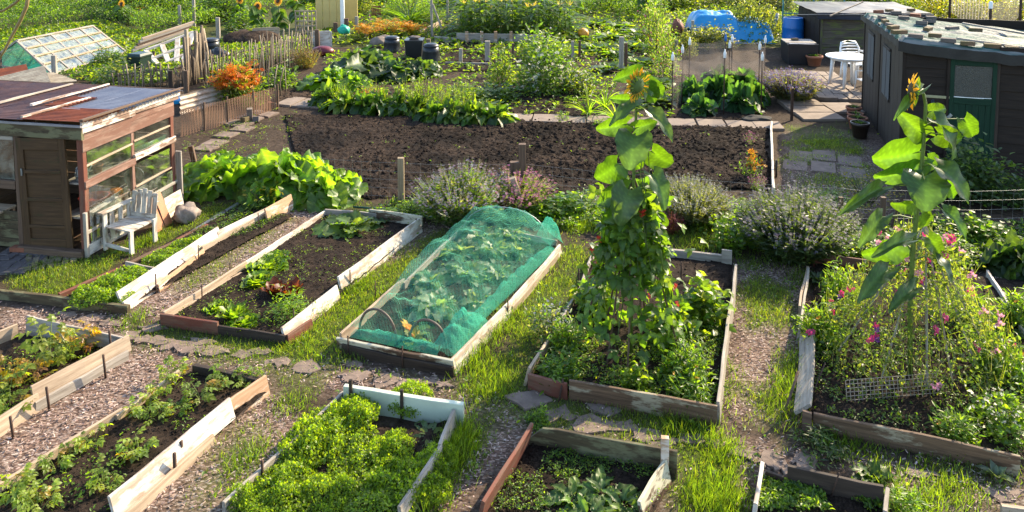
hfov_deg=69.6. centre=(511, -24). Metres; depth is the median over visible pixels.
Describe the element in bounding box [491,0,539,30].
corn plant
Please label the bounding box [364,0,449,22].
iris clump
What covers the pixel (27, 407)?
potato plant
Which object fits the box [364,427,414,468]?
parsley clump
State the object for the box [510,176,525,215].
wooden post
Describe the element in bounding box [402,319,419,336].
courgette flower
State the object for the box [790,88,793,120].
wooden post
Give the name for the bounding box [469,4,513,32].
corn plant
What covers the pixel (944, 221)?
weed clump
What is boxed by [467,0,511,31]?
corn plant
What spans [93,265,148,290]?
cress clump
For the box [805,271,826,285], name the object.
brassica seedling
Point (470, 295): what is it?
kale plant
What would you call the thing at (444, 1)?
garden shrub
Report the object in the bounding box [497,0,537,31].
corn plant
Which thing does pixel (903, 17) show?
roof brick
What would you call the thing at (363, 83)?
rhubarb plant
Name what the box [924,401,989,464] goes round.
calendula
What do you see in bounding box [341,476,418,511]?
parsley clump
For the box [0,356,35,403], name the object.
potato plant
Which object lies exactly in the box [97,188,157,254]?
garden chair
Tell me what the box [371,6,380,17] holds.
gate
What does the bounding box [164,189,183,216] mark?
board offcut
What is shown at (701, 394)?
calendula
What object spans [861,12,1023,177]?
garden shed
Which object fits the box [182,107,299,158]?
groundcover
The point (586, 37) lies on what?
squash plant
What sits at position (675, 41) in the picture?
wooden post
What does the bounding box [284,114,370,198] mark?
dug soil
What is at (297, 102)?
slab path
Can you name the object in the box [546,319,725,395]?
weed seedlings
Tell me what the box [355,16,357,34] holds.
wooden post
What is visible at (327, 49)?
red tub
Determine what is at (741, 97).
brassica plant
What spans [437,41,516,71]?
leafy plants
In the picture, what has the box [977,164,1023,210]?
currant bush
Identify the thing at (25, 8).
twig
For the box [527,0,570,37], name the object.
corn plant
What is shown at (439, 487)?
parsley clump
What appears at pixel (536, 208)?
weed clump
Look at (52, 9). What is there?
undergrowth
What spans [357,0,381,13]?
garden shrub
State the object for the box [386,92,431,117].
chard plant
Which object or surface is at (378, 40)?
heap stone
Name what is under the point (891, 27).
roof brick
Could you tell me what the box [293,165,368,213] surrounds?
rhubarb plant
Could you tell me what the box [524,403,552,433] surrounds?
parsley clump
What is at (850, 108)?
flower pot
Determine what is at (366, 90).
marigold patch
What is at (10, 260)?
brick paving
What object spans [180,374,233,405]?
potato plant
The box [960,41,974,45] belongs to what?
roof brick
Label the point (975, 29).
roof brick
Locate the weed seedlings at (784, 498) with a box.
[750,475,891,511]
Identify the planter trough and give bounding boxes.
[125,133,166,156]
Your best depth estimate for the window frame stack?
23.18 m
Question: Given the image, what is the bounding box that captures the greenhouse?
[781,0,844,36]
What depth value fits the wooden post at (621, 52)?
21.99 m
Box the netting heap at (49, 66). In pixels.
[28,63,61,71]
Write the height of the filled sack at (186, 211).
0.300 m
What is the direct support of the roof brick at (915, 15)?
on the garden shed at (982, 84)
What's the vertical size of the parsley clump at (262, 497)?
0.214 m
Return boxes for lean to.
[0,64,76,149]
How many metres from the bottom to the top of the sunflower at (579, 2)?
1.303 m
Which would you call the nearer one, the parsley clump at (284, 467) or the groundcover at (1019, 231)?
the parsley clump at (284, 467)
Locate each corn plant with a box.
[434,0,466,25]
[436,0,487,31]
[441,1,483,37]
[444,0,489,31]
[445,0,502,33]
[446,0,468,29]
[450,1,502,30]
[453,1,478,32]
[467,0,509,36]
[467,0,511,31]
[468,1,495,30]
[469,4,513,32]
[472,0,520,31]
[476,0,524,33]
[478,0,524,33]
[488,1,504,32]
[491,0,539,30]
[493,0,530,33]
[494,0,529,38]
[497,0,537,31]
[503,2,548,35]
[509,0,529,30]
[510,0,554,33]
[513,1,551,37]
[514,0,558,29]
[524,0,559,26]
[524,0,582,35]
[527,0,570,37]
[534,2,558,33]
[535,0,584,30]
[545,0,592,30]
[547,2,584,36]
[548,0,583,35]
[550,0,586,27]
[551,0,585,21]
[557,0,593,27]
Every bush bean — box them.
[564,272,626,319]
[611,356,659,390]
[645,297,711,349]
[655,350,689,381]
[675,270,736,335]
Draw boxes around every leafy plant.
[430,80,499,103]
[481,46,521,86]
[510,27,576,60]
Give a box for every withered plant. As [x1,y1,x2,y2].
[0,354,23,386]
[5,358,55,386]
[69,319,101,353]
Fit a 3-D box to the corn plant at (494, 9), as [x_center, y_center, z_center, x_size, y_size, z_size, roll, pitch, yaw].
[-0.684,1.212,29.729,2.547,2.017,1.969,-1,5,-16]
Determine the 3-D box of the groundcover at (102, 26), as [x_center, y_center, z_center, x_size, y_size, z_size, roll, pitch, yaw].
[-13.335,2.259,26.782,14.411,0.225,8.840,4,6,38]
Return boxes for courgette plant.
[311,210,389,243]
[387,324,434,351]
[643,92,677,107]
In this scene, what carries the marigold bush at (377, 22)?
on the terrain at (210, 28)
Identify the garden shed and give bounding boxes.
[792,1,933,54]
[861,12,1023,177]
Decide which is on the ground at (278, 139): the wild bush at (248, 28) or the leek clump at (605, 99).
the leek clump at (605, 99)
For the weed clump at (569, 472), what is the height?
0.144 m
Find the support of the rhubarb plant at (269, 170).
on the ground at (278, 139)
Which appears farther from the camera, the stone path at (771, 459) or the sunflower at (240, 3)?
the sunflower at (240, 3)
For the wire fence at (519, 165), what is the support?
on the ground at (278, 139)
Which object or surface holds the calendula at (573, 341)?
on the raised bed at (715, 267)
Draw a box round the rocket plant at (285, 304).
[254,278,321,325]
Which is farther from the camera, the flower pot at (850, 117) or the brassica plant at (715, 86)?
the brassica plant at (715, 86)
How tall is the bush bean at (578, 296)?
0.575 m
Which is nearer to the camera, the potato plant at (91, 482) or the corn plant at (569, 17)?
the potato plant at (91, 482)
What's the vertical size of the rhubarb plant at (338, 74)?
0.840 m
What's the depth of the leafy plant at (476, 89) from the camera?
18.37 m
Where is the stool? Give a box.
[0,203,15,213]
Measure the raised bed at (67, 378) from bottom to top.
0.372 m
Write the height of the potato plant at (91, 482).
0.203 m
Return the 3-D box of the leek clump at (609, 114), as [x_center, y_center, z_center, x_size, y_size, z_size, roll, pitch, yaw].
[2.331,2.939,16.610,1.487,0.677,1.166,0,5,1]
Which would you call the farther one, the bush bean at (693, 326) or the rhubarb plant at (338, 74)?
the rhubarb plant at (338, 74)
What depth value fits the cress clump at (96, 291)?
8.76 m
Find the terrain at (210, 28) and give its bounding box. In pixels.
[0,0,1023,46]
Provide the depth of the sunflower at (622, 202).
7.38 m
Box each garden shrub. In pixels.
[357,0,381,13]
[374,0,443,16]
[416,0,446,23]
[421,0,484,11]
[524,0,592,7]
[582,0,635,10]
[604,0,675,14]
[652,0,703,7]
[704,0,741,5]
[722,0,784,8]
[763,0,800,10]
[856,0,899,2]
[894,0,935,6]
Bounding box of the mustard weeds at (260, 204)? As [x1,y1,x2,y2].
[231,178,295,214]
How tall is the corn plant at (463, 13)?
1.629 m
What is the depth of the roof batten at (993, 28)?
15.85 m
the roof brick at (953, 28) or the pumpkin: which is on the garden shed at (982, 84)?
the roof brick at (953, 28)
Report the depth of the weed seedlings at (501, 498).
6.01 m
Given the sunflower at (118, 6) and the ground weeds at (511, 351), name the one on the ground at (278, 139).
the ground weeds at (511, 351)
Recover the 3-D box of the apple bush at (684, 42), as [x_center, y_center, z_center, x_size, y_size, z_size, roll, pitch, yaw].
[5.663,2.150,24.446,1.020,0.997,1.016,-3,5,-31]
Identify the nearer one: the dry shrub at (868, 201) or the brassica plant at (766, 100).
the dry shrub at (868, 201)
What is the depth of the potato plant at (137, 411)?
6.76 m
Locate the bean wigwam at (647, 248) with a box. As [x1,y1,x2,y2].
[576,152,708,366]
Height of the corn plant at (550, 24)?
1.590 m
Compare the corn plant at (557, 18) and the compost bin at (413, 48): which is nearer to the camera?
the compost bin at (413, 48)
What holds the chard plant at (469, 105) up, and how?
on the ground at (278, 139)
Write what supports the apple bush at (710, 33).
on the terrain at (210, 28)
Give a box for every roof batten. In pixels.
[956,37,1023,47]
[962,22,1023,34]
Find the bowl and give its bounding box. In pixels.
[77,191,109,206]
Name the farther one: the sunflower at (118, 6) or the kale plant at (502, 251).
the sunflower at (118, 6)
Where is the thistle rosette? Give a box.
[849,458,900,493]
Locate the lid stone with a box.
[409,35,420,38]
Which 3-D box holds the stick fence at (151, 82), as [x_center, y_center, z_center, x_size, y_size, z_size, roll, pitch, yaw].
[-9.540,2.627,19.396,1.796,0.861,0.157,-4,6,-38]
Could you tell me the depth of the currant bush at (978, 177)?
11.82 m
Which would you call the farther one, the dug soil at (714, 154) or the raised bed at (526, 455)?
the dug soil at (714, 154)
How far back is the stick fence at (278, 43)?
21.20 m
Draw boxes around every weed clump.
[366,204,403,219]
[397,195,422,214]
[520,194,552,218]
[535,188,596,221]
[551,466,579,485]
[572,186,599,207]
[584,207,601,227]
[703,207,764,254]
[787,422,852,470]
[788,185,862,213]
[841,224,880,258]
[872,228,920,250]
[889,482,932,511]
[912,205,969,232]
[933,229,986,262]
[954,208,1022,243]
[974,459,1015,482]
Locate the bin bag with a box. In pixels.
[209,47,228,56]
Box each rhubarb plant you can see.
[176,149,247,202]
[216,147,331,210]
[219,153,257,195]
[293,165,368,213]
[296,65,370,92]
[322,44,407,81]
[345,74,372,91]
[368,56,431,84]
[407,57,443,78]
[976,229,1023,280]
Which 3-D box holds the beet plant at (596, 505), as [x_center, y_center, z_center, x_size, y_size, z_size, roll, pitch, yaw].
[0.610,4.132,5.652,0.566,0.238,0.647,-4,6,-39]
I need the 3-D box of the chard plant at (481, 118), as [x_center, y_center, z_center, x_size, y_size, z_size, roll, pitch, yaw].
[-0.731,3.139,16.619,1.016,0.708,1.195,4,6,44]
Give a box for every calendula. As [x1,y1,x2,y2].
[530,344,590,395]
[545,308,591,357]
[660,367,723,410]
[662,312,729,402]
[791,295,849,353]
[816,237,862,310]
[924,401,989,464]
[935,268,1004,336]
[955,309,1023,392]
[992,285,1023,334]
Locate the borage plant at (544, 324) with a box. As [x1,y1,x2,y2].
[517,282,575,347]
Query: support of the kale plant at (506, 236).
on the raised bed at (441, 362)
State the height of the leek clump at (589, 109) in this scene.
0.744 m
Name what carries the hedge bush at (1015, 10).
on the terrain at (210, 28)
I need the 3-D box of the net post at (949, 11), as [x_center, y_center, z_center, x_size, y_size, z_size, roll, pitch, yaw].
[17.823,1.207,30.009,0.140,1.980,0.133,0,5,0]
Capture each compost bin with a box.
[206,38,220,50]
[383,35,400,52]
[404,37,424,58]
[422,43,440,62]
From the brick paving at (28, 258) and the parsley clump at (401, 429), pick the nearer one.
the parsley clump at (401, 429)
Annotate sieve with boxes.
[123,167,143,185]
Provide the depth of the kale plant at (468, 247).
9.97 m
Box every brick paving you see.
[0,247,47,274]
[23,253,76,271]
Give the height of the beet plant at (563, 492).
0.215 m
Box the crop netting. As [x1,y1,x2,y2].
[349,205,562,355]
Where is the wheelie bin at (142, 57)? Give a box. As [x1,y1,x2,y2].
[125,51,152,79]
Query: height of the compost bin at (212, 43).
0.589 m
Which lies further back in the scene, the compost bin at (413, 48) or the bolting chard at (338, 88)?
the compost bin at (413, 48)
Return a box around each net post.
[948,0,951,17]
[989,1,992,19]
[1018,0,1022,20]
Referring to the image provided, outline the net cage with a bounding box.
[671,34,766,113]
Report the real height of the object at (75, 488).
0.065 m
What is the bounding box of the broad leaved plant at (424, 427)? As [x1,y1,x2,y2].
[413,420,459,446]
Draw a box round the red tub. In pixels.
[313,46,333,55]
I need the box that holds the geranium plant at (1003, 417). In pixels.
[955,376,1023,458]
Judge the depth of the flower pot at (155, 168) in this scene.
11.68 m
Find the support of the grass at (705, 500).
on the ground at (278, 139)
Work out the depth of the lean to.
14.14 m
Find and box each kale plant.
[408,287,465,322]
[410,268,453,291]
[429,238,480,261]
[438,259,497,286]
[454,287,499,318]
[455,220,503,241]
[469,237,517,262]
[478,263,515,281]
[493,227,530,241]
[500,240,534,261]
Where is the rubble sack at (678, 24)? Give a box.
[671,18,683,36]
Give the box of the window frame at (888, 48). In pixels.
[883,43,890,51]
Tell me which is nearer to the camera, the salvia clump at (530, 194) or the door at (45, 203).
the door at (45, 203)
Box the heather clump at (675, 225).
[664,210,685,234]
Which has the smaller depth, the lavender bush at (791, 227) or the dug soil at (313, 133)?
the lavender bush at (791, 227)
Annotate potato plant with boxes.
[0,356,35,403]
[0,383,35,414]
[0,461,41,507]
[5,474,62,511]
[13,307,80,367]
[35,441,84,475]
[45,334,84,365]
[71,423,112,454]
[84,453,123,494]
[115,425,158,465]
[123,388,164,418]
[140,404,176,425]
[145,373,177,399]
[155,355,189,383]
[162,389,191,417]
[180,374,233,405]
[202,359,245,390]
[232,363,271,387]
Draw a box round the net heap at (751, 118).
[741,115,771,121]
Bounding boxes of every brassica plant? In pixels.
[673,74,709,103]
[681,92,718,117]
[698,64,728,82]
[703,69,734,101]
[717,80,764,113]
[726,67,764,93]
[744,77,770,108]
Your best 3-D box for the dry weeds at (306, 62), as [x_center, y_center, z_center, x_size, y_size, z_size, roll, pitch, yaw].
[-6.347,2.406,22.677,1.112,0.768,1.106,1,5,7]
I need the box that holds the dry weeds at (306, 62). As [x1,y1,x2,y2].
[287,45,322,68]
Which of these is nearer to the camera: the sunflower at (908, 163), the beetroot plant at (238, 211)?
the sunflower at (908, 163)
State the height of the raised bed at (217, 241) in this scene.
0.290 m
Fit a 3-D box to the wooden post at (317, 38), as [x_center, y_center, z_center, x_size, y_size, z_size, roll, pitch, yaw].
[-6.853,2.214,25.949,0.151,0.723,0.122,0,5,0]
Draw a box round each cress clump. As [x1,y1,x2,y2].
[67,276,123,309]
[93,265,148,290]
[94,285,135,308]
[141,247,179,266]
[168,234,204,253]
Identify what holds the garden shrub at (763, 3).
on the terrain at (210, 28)
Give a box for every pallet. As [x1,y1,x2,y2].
[252,27,279,35]
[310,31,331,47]
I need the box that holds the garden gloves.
[107,187,123,198]
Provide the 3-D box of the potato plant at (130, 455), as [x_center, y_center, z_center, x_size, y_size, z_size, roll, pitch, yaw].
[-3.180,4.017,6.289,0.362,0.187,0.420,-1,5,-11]
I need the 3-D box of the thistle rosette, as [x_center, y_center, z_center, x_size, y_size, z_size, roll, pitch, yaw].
[2.993,4.075,6.071,0.421,0.128,0.344,-4,6,-41]
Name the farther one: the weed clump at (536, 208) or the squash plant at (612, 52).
the squash plant at (612, 52)
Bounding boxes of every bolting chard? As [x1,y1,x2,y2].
[327,82,347,98]
[362,80,385,93]
[393,79,415,97]
[414,74,433,107]
[428,76,450,103]
[452,81,473,105]
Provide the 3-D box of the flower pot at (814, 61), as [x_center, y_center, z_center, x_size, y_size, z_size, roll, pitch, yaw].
[9.426,2.605,22.993,0.511,0.320,0.511,0,5,0]
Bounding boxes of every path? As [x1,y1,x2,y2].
[54,311,1023,502]
[194,126,254,151]
[218,110,278,126]
[275,97,318,108]
[514,113,784,130]
[777,99,845,121]
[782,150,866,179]
[820,102,864,113]
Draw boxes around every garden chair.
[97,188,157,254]
[839,40,862,83]
[854,70,861,89]
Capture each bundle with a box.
[182,25,208,85]
[337,24,349,33]
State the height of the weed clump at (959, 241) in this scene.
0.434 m
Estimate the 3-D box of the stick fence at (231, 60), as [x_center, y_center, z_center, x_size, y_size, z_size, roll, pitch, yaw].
[-7.402,2.288,21.852,0.282,1.139,4.383,2,5,28]
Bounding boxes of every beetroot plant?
[219,214,239,225]
[230,210,249,218]
[237,204,259,212]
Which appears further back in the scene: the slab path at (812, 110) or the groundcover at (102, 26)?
the groundcover at (102, 26)
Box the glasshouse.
[0,25,125,76]
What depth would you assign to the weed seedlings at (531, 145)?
14.64 m
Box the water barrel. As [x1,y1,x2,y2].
[782,16,803,38]
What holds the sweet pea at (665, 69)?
on the ground at (278, 139)
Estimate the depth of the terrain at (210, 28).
32.53 m
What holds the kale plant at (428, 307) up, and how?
on the raised bed at (441, 362)
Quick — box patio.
[792,70,861,101]
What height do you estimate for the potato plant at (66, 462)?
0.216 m
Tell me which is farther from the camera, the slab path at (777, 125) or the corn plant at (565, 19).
the corn plant at (565, 19)
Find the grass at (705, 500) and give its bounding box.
[3,120,1022,511]
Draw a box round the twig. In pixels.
[0,0,29,58]
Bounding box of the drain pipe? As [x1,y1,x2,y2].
[771,13,778,34]
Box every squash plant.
[554,22,589,30]
[560,43,588,50]
[566,32,604,41]
[579,18,611,26]
[584,42,616,53]
[591,61,627,71]
[592,31,622,41]
[601,48,634,59]
[602,21,639,28]
[615,40,647,50]
[616,27,650,37]
[627,56,660,67]
[654,77,675,87]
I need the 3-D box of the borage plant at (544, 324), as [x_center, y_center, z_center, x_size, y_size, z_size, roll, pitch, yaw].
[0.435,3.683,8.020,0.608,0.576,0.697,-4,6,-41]
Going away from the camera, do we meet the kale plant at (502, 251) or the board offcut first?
the kale plant at (502, 251)
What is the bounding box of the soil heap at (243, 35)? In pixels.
[223,29,281,43]
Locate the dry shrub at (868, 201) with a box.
[824,163,903,212]
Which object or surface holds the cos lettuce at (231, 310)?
on the raised bed at (400, 228)
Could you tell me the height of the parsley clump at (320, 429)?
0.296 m
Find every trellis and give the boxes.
[295,10,316,35]
[845,373,937,400]
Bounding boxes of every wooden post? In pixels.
[51,55,57,73]
[168,70,173,87]
[178,5,181,25]
[183,70,188,93]
[188,145,196,161]
[192,0,195,26]
[215,17,220,40]
[315,29,319,46]
[333,22,337,36]
[344,18,348,34]
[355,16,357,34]
[459,48,462,61]
[485,41,489,60]
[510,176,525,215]
[512,43,513,72]
[571,41,573,61]
[578,40,580,60]
[619,37,623,70]
[624,43,627,65]
[674,40,677,61]
[691,20,693,39]
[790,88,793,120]
[889,197,903,231]
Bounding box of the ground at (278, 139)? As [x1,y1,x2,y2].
[0,47,1023,511]
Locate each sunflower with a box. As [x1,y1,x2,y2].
[113,0,130,25]
[230,0,249,17]
[248,2,269,27]
[269,0,289,30]
[286,0,305,31]
[570,0,584,16]
[594,64,673,353]
[636,0,652,15]
[837,74,978,374]
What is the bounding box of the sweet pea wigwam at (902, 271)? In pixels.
[790,213,1023,416]
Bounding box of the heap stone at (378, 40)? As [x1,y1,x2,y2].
[369,36,384,47]
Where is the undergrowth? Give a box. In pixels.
[0,0,299,31]
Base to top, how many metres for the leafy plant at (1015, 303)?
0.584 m
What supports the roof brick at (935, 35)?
on the garden shed at (982, 84)
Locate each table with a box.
[95,198,123,217]
[825,52,862,88]
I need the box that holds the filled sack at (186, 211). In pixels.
[172,201,200,223]
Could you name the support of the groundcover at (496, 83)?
on the ground at (278, 139)
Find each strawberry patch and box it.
[455,95,509,106]
[459,82,523,103]
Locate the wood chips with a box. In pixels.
[0,154,1023,509]
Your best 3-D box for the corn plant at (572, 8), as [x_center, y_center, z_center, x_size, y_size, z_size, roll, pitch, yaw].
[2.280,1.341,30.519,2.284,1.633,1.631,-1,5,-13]
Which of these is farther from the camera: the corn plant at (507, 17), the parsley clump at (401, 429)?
the corn plant at (507, 17)
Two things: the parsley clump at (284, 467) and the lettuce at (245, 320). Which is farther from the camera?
the lettuce at (245, 320)
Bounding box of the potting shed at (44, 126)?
[0,80,183,258]
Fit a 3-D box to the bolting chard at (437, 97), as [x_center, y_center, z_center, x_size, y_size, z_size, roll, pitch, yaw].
[-1.671,2.694,17.193,0.562,1.075,0.565,0,5,5]
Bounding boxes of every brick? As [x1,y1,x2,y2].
[9,245,23,252]
[873,10,883,12]
[886,25,899,29]
[890,11,901,13]
[890,29,907,34]
[898,15,909,19]
[908,33,923,38]
[910,13,920,16]
[916,21,927,24]
[923,19,935,22]
[923,26,932,31]
[925,16,936,19]
[928,33,941,37]
[940,37,955,42]
[945,26,959,29]
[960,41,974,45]
[968,28,982,31]
[983,43,1001,48]
[1003,45,1019,47]
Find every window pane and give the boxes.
[873,37,874,74]
[889,52,890,97]
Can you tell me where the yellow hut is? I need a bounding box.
[315,0,357,31]
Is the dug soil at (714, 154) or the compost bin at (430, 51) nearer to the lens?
the dug soil at (714, 154)
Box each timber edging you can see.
[419,21,542,64]
[770,121,777,195]
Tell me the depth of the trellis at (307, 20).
28.47 m
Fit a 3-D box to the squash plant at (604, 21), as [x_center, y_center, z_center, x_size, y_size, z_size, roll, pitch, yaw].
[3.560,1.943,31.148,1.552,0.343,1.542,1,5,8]
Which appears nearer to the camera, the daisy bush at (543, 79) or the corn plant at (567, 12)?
the daisy bush at (543, 79)
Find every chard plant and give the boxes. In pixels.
[307,76,345,110]
[318,88,361,114]
[346,89,377,115]
[362,89,401,116]
[376,86,416,116]
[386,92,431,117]
[412,96,448,122]
[428,97,467,124]
[448,94,484,124]
[460,102,492,126]
[475,102,519,127]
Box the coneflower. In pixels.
[734,148,767,177]
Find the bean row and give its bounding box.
[257,58,302,90]
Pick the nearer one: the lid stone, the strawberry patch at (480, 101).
the strawberry patch at (480, 101)
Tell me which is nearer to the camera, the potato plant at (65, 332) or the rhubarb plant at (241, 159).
the potato plant at (65, 332)
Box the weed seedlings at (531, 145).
[344,115,747,187]
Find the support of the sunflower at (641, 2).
on the terrain at (210, 28)
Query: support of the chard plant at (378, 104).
on the ground at (278, 139)
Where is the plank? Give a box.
[1000,503,1023,511]
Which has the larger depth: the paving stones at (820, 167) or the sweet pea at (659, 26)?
the sweet pea at (659, 26)
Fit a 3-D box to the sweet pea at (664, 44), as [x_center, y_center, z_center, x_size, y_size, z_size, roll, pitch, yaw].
[5.004,2.002,23.597,1.188,1.430,1.042,-3,5,-30]
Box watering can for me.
[74,165,91,181]
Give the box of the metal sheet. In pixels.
[179,86,228,115]
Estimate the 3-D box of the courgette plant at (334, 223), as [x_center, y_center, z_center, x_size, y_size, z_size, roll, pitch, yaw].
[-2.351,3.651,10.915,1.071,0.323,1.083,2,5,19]
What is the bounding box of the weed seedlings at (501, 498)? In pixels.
[491,444,670,511]
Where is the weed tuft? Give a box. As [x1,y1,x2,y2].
[555,112,568,119]
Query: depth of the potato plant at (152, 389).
7.02 m
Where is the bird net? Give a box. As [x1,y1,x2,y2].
[951,0,1019,20]
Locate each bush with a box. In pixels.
[1,0,69,10]
[80,40,128,67]
[86,0,198,15]
[88,53,158,86]
[121,0,159,23]
[187,0,253,22]
[198,43,276,106]
[211,24,290,38]
[220,4,272,31]
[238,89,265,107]
[242,47,293,67]
[337,17,386,41]
[365,14,409,34]
[375,15,420,39]
[393,17,430,38]
[406,154,510,226]
[505,19,582,97]
[553,58,603,95]
[658,171,736,225]
[666,27,698,57]
[682,19,743,50]
[727,0,782,39]
[728,178,863,266]
[753,1,781,33]
[754,65,828,101]
[909,0,970,18]
[925,131,1023,210]
[951,0,1011,19]
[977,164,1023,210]
[984,0,1023,20]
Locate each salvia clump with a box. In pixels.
[472,165,558,213]
[742,130,756,143]
[747,174,767,190]
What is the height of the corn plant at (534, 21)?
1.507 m
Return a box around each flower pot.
[92,163,102,173]
[150,164,160,174]
[806,54,822,66]
[845,105,861,111]
[847,111,863,115]
[847,114,867,128]
[850,120,869,138]
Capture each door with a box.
[15,137,73,248]
[151,191,171,232]
[946,59,997,168]
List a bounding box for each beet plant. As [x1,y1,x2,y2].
[533,492,569,511]
[537,475,595,510]
[566,483,615,511]
[577,464,636,511]
[601,484,641,511]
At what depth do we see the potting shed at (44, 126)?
10.43 m
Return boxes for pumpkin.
[578,28,588,35]
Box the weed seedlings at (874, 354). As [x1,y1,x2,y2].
[813,322,1023,458]
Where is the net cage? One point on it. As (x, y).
(761, 56)
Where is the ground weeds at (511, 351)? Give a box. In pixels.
[23,125,1003,497]
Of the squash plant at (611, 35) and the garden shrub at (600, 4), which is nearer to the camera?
the squash plant at (611, 35)
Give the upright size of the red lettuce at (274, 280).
0.191 m
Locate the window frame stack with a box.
[131,21,193,67]
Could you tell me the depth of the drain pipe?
27.67 m
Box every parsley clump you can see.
[225,476,266,511]
[240,474,310,511]
[253,455,318,503]
[276,414,346,467]
[292,405,360,450]
[297,471,357,511]
[316,420,378,466]
[325,392,380,433]
[326,445,383,492]
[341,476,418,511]
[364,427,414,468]
[364,454,432,508]
[387,378,434,418]
[389,427,415,445]
[413,441,457,480]
[415,470,452,507]
[436,440,457,462]
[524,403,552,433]
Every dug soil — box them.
[257,76,319,102]
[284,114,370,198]
[327,113,777,199]
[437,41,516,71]
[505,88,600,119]
[666,82,766,120]
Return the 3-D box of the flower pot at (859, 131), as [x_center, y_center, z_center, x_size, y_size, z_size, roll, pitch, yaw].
[7.307,3.207,15.483,0.387,0.323,0.387,0,5,0]
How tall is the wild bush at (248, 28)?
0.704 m
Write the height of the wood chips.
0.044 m
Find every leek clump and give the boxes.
[566,82,614,117]
[581,74,620,108]
[582,98,639,125]
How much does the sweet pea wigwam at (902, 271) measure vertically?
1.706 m
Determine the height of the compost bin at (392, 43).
0.536 m
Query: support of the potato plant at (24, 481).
on the raised bed at (173, 455)
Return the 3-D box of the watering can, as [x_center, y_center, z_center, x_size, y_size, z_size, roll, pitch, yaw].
[-5.908,2.670,10.176,0.160,0.246,0.344,1,5,11]
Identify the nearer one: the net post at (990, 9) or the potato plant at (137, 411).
the potato plant at (137, 411)
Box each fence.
[111,59,184,87]
[179,84,278,136]
[183,143,1023,232]
[201,26,312,87]
[259,24,296,83]
[268,62,286,96]
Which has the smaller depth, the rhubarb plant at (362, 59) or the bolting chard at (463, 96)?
the bolting chard at (463, 96)
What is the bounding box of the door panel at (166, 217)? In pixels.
[151,191,171,232]
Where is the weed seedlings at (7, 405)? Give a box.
[2,335,104,412]
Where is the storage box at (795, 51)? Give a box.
[781,39,818,64]
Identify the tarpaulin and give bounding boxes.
[684,10,774,43]
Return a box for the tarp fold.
[174,96,180,103]
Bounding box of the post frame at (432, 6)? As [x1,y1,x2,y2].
[430,0,461,36]
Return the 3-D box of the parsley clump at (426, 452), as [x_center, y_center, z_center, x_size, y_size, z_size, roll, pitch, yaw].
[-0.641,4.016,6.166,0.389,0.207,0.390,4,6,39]
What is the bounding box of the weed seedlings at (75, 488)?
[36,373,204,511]
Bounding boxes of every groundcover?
[0,17,313,85]
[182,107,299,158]
[187,204,285,237]
[286,0,1023,56]
[309,32,680,116]
[361,196,756,232]
[834,217,1023,269]
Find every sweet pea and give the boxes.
[634,0,663,38]
[640,0,671,50]
[644,41,681,78]
[650,18,681,60]
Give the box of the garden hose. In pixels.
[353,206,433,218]
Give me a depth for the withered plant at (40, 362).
7.21 m
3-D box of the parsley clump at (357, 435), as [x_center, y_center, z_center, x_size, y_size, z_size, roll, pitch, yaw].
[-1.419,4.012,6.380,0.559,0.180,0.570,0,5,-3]
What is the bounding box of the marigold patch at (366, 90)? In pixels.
[359,85,388,92]
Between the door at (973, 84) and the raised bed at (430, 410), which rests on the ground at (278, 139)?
the raised bed at (430, 410)
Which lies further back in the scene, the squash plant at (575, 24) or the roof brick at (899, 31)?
the squash plant at (575, 24)
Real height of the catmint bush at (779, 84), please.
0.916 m
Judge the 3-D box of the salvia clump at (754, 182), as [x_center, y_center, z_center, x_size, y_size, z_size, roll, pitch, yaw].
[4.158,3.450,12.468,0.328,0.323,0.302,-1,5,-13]
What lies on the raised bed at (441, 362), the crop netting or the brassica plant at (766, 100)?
the crop netting
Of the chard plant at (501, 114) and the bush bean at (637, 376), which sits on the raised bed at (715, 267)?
the bush bean at (637, 376)
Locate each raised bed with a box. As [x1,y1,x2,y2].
[0,194,292,314]
[0,315,131,438]
[0,363,269,511]
[160,209,422,343]
[222,379,463,511]
[336,225,561,376]
[479,422,676,511]
[523,245,737,427]
[752,461,889,511]
[782,251,1023,475]
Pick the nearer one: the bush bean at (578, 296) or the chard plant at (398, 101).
the bush bean at (578, 296)
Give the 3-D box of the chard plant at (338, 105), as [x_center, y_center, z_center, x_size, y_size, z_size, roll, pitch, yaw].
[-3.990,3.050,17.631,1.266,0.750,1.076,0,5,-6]
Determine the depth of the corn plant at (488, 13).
29.78 m
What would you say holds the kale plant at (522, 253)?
on the raised bed at (441, 362)
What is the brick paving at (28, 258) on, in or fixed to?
on the ground at (278, 139)
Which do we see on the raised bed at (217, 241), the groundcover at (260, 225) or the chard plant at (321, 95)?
the groundcover at (260, 225)
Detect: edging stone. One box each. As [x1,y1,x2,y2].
[240,116,248,122]
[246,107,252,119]
[253,116,259,121]
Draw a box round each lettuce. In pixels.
[201,298,232,315]
[215,300,252,319]
[225,312,262,331]
[240,269,276,289]
[246,254,290,273]
[261,276,289,296]
[262,249,292,259]
[273,276,305,296]
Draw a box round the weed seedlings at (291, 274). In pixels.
[178,212,411,331]
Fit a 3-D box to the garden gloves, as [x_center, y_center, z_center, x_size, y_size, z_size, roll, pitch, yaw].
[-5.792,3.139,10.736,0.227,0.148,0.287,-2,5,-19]
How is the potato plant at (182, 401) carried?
on the raised bed at (173, 455)

